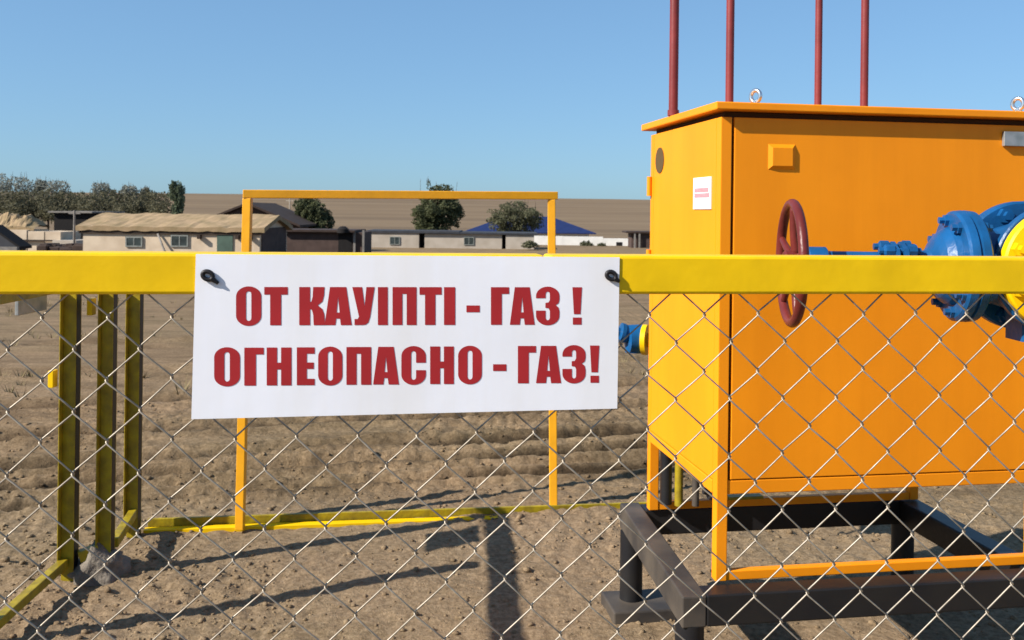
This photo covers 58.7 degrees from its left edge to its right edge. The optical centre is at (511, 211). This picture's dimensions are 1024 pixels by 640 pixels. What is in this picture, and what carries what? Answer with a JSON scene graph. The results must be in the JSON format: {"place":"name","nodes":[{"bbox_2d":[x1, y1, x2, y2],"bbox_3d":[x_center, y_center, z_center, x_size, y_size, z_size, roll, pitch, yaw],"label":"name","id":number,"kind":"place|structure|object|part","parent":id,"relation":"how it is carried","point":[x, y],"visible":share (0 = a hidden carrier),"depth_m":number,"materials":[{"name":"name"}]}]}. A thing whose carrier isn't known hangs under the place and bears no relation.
{"place":"outdoors","nodes":[
{"label":"outdoors","id":0,"kind":"place"},
{"bbox_2d":[0,294,647,396],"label":"dry grass","id":1,"kind":"structure","parent":0,"point":[185,387],"depth_m":8.44,"materials":[{"name":"beige plant"}]},
{"bbox_2d":[0,192,1023,639],"bbox_3d":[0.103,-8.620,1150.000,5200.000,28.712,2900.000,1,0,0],"label":"ground","id":2,"kind":"structure","parent":0,"point":[170,350],"depth_m":4.71,"materials":[{"name":"brown soil"}]},
{"bbox_2d":[0,173,12,200],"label":"hazy tree","id":3,"kind":"object","parent":2,"relation":"on","point":[2,182],"visible":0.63,"depth_m":127.84,"materials":[{"name":"green plant"}]},
{"bbox_2d":[0,225,31,249],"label":"dark gabled shed","id":4,"kind":"structure","parent":2,"relation":"on","point":[10,240],"depth_m":46.01,"materials":[{"name":"grey stone"}]},
{"bbox_2d":[3,171,34,197],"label":"hazy tree","id":5,"kind":"object","parent":2,"relation":"on","point":[23,186],"visible":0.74,"depth_m":127.56,"materials":[{"name":"green plant"}]},
{"bbox_2d":[32,177,48,228],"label":"hazy tree","id":6,"kind":"object","parent":2,"relation":"on","point":[38,188],"visible":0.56,"depth_m":127.67,"materials":[{"name":"green plant"}]},
{"bbox_2d":[11,229,82,250],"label":"clay outbuilding","id":7,"kind":"structure","parent":2,"relation":"on","point":[35,238],"depth_m":62.07,"materials":[{"name":"beige paint"}]},
{"bbox_2d":[0,212,48,230],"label":"hay stack","id":8,"kind":"object","parent":7,"relation":"on","point":[13,221],"visible":0.94,"depth_m":62.81,"materials":[{"name":"plant"}]},
{"bbox_2d":[40,178,70,202],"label":"hazy tree","id":9,"kind":"object","parent":2,"relation":"on","point":[59,185],"visible":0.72,"depth_m":127.65,"materials":[{"name":"green plant"}]},
{"bbox_2d":[37,243,82,250],"bbox_3d":[-25.845,2.701,53.112,2.762,1.677,2.173,1,0,0],"label":"scrap heap","id":10,"kind":"object","parent":2,"relation":"on","point":[60,247],"visible":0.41,"depth_m":52.14,"materials":[{"name":"brown metal"}]},
{"bbox_2d":[0,294,143,628],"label":"side fence","id":11,"kind":"object","parent":2,"relation":"on","point":[108,537],"visible":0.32,"depth_m":3.81,"materials":[{"name":"yellow metal"}]},
{"bbox_2d":[15,295,46,315],"bbox_3d":[-1.861,0.298,3.525,0.015,0.190,0.210,1,0,0],"label":"hanging plate","id":12,"kind":"object","parent":11,"relation":"hanging from","point":[22,307],"visible":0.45,"depth_m":3.50,"materials":[{"name":"grey metal"}]},
{"bbox_2d":[68,210,80,242],"bbox_3d":[-25.986,1.770,54.000,0.700,3.657,0.170,1,0,0],"label":"utility pole","id":13,"kind":"object","parent":2,"relation":"on","point":[74,213],"visible":0.68,"depth_m":53.95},
{"bbox_2d":[48,211,124,238],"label":"black barn","id":14,"kind":"structure","parent":2,"relation":"on","point":[63,220],"depth_m":66.00,"materials":[{"name":"black wood"}]},
{"bbox_2d":[0,188,175,223],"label":"tree belt","id":15,"kind":"object","parent":2,"relation":"on","point":[21,205],"visible":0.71,"depth_m":115.45,"materials":[{"name":"green plant"}]},
{"bbox_2d":[67,541,130,586],"bbox_3d":[-1.743,1.507,3.833,0.262,0.270,0.238,1,0,0],"label":"concrete footing","id":16,"kind":"object","parent":2,"relation":"on","point":[119,564],"visible":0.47,"depth_m":3.75,"materials":[{"name":"grey concrete"}]},
{"bbox_2d":[90,181,111,199],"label":"hazy tree","id":17,"kind":"object","parent":2,"relation":"on","point":[98,187],"visible":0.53,"depth_m":127.64,"materials":[{"name":"green plant"}]},
{"bbox_2d":[119,183,139,199],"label":"hazy tree","id":18,"kind":"object","parent":2,"relation":"on","point":[125,187],"visible":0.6,"depth_m":127.74,"materials":[{"name":"green plant"}]},
{"bbox_2d":[167,180,185,213],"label":"poplar tree","id":19,"kind":"object","parent":2,"relation":"on","point":[176,196],"visible":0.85,"depth_m":111.71,"materials":[{"name":"green plant"}]},
{"bbox_2d":[75,212,292,251],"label":"thatched house","id":20,"kind":"structure","parent":2,"relation":"on","point":[106,231],"depth_m":50.00,"materials":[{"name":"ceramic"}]},
{"bbox_2d":[125,237,142,246],"bbox_3d":[-20.757,1.673,49.955,0.931,0.558,0.070,1,0,0],"label":"window","id":21,"kind":"structure","parent":20,"relation":"in","point":[129,241],"depth_m":49.94,"materials":[{"name":"clear glass"}]},
{"bbox_2d":[171,235,187,246],"bbox_3d":[-18.254,1.627,49.955,0.954,0.652,0.070,1,0,0],"label":"window","id":22,"kind":"structure","parent":20,"relation":"in","point":[176,240],"depth_m":49.94,"materials":[{"name":"clear glass"}]},
{"bbox_2d":[217,235,232,251],"bbox_3d":[-15.773,2.395,49.968,0.861,2.332,0.055,1,0,0],"label":"door","id":23,"kind":"structure","parent":20,"relation":"in","point":[224,242],"depth_m":49.94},
{"bbox_2d":[216,202,317,227],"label":"brown gabled house","id":24,"kind":"structure","parent":2,"relation":"on","point":[292,218],"depth_m":76.28,"materials":[{"name":"brown"}]},
{"bbox_2d":[292,198,335,228],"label":"round bush tree","id":25,"kind":"object","parent":2,"relation":"on","point":[311,210],"visible":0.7,"depth_m":81.27,"materials":[{"name":"green plant"}]},
{"bbox_2d":[287,226,371,251],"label":"brown garage","id":26,"kind":"structure","parent":2,"relation":"on","point":[342,239],"depth_m":60.00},
{"bbox_2d":[338,233,351,251],"bbox_3d":[-11.008,2.669,59.983,0.894,2.498,0.026,1,0,0],"label":"doorway","id":27,"kind":"structure","parent":26,"relation":"in","point":[344,239],"depth_m":59.98,"materials":[{"name":"black"}]},
{"bbox_2d":[143,502,646,533],"bbox_3d":[0.068,1.555,4.662,3.696,0.117,0.078,1,0,-10],"label":"ground rail","id":28,"kind":"object","parent":2,"relation":"on","point":[290,520],"visible":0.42,"depth_m":4.49,"materials":[{"name":"metal"}]},
{"bbox_2d":[235,190,557,529],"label":"yard gate","id":29,"kind":"structure","parent":2,"relation":"on","point":[242,423],"depth_m":4.48,"materials":[{"name":"metal"}]},
{"bbox_2d":[410,179,465,229],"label":"broad tree","id":30,"kind":"object","parent":2,"relation":"on","point":[431,214],"visible":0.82,"depth_m":98.99,"materials":[{"name":"green plant"}]},
{"bbox_2d":[366,229,537,248],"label":"pale long building","id":31,"kind":"structure","parent":2,"relation":"on","point":[392,238],"depth_m":90.09,"materials":[{"name":"pale clay plaster"},{"name":"dark timber"}]},
{"bbox_2d":[390,237,399,244],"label":"window","id":32,"kind":"structure","parent":31,"relation":"in","point":[393,240],"depth_m":89.95,"materials":[{"name":"clear glass"}]},
{"bbox_2d":[464,237,473,244],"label":"window","id":33,"kind":"structure","parent":31,"relation":"in","point":[467,240],"depth_m":90.08,"materials":[{"name":"clear glass"}]},
{"bbox_2d":[0,250,1023,639],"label":"chain link fence","id":34,"kind":"object","parent":2,"relation":"on","point":[128,272],"visible":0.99,"depth_m":1.13,"materials":[{"name":"metal"}]},
{"bbox_2d":[191,254,619,418],"bbox_3d":[-0.118,0.147,1.079,0.504,0.190,0.007,1,0,-8],"label":"warning sign","id":35,"kind":"object","parent":34,"relation":"attached to","point":[301,335],"visible":1,"depth_m":1.08,"materials":[{"name":"metal"}]},
{"bbox_2d":[0,395,1023,639],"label":"clods","id":36,"kind":"object","parent":2,"relation":"on","point":[384,547],"visible":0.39,"depth_m":3.94,"materials":[{"name":"brown soil"}]},
{"bbox_2d":[486,199,544,231],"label":"thin tree","id":37,"kind":"object","parent":2,"relation":"on","point":[504,220],"visible":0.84,"depth_m":115.09,"materials":[{"name":"green plant"}]},
{"bbox_2d":[521,240,538,248],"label":"dry bush","id":38,"kind":"object","parent":2,"relation":"on","point":[529,244],"visible":1,"depth_m":88.24,"materials":[{"name":"green plant"}]},
{"bbox_2d":[466,217,595,236],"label":"blue roofed house","id":39,"kind":"structure","parent":2,"relation":"on","point":[563,228],"depth_m":130.50,"materials":[{"name":"metal"}]},
{"bbox_2d":[534,236,627,245],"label":"whitewashed wall","id":40,"kind":"structure","parent":2,"relation":"on","point":[564,240],"depth_m":108.00,"materials":[{"name":"white paint"}]},
{"bbox_2d":[579,240,593,245],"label":"dry bush","id":41,"kind":"object","parent":2,"relation":"on","point":[587,243],"visible":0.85,"depth_m":105.75,"materials":[{"name":"green plant"}]},
{"bbox_2d":[622,231,649,247],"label":"dark shed","id":42,"kind":"structure","parent":2,"relation":"on","point":[638,239],"depth_m":100.00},
{"bbox_2d":[601,493,1023,639],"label":"support frame","id":43,"kind":"object","parent":2,"relation":"on","point":[673,597],"visible":0.76,"depth_m":2.99,"materials":[{"name":"black metal"}]},
{"bbox_2d":[642,0,1023,580],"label":"gas cabinet","id":44,"kind":"object","parent":43,"relation":"on","point":[863,177],"visible":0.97,"depth_m":2.93,"materials":[{"name":"orange"}]},
{"bbox_2d":[618,323,648,354],"bbox_3d":[0.644,0.570,3.861,0.475,0.193,0.238,1,0,0],"label":"valve","id":45,"kind":"object","parent":44,"relation":"attached to","point":[636,341],"visible":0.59,"depth_m":3.80,"materials":[{"name":"blue paint"}]},
{"bbox_2d":[693,176,711,208],"bbox_3d":[0.624,-0.059,2.986,0.005,0.104,0.158,1,0,-9],"label":"warning notice","id":46,"kind":"object","parent":44,"relation":"attached to","point":[702,192],"visible":1,"depth_m":2.98,"materials":[{"name":"white paper"}]},
{"bbox_3d":[1.202,0.279,2.933,1.040,1.135,0.013,1,0,-9],"label":"door","id":47,"kind":"part","parent":44,"relation":"part of","materials":[{"name":"orange paint"}]},
{"bbox_2d":[776,199,1023,341],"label":"gate valve","id":48,"kind":"object","parent":44,"relation":"attached to","point":[997,230],"visible":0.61,"depth_m":2.08,"materials":[{"name":"blue paint"}]},
{"bbox_2d":[0,0,1023,199],"label":"sky","id":49,"kind":"structure","parent":0,"point":[206,96],"materials":[{"name":"blue"}]}
]}

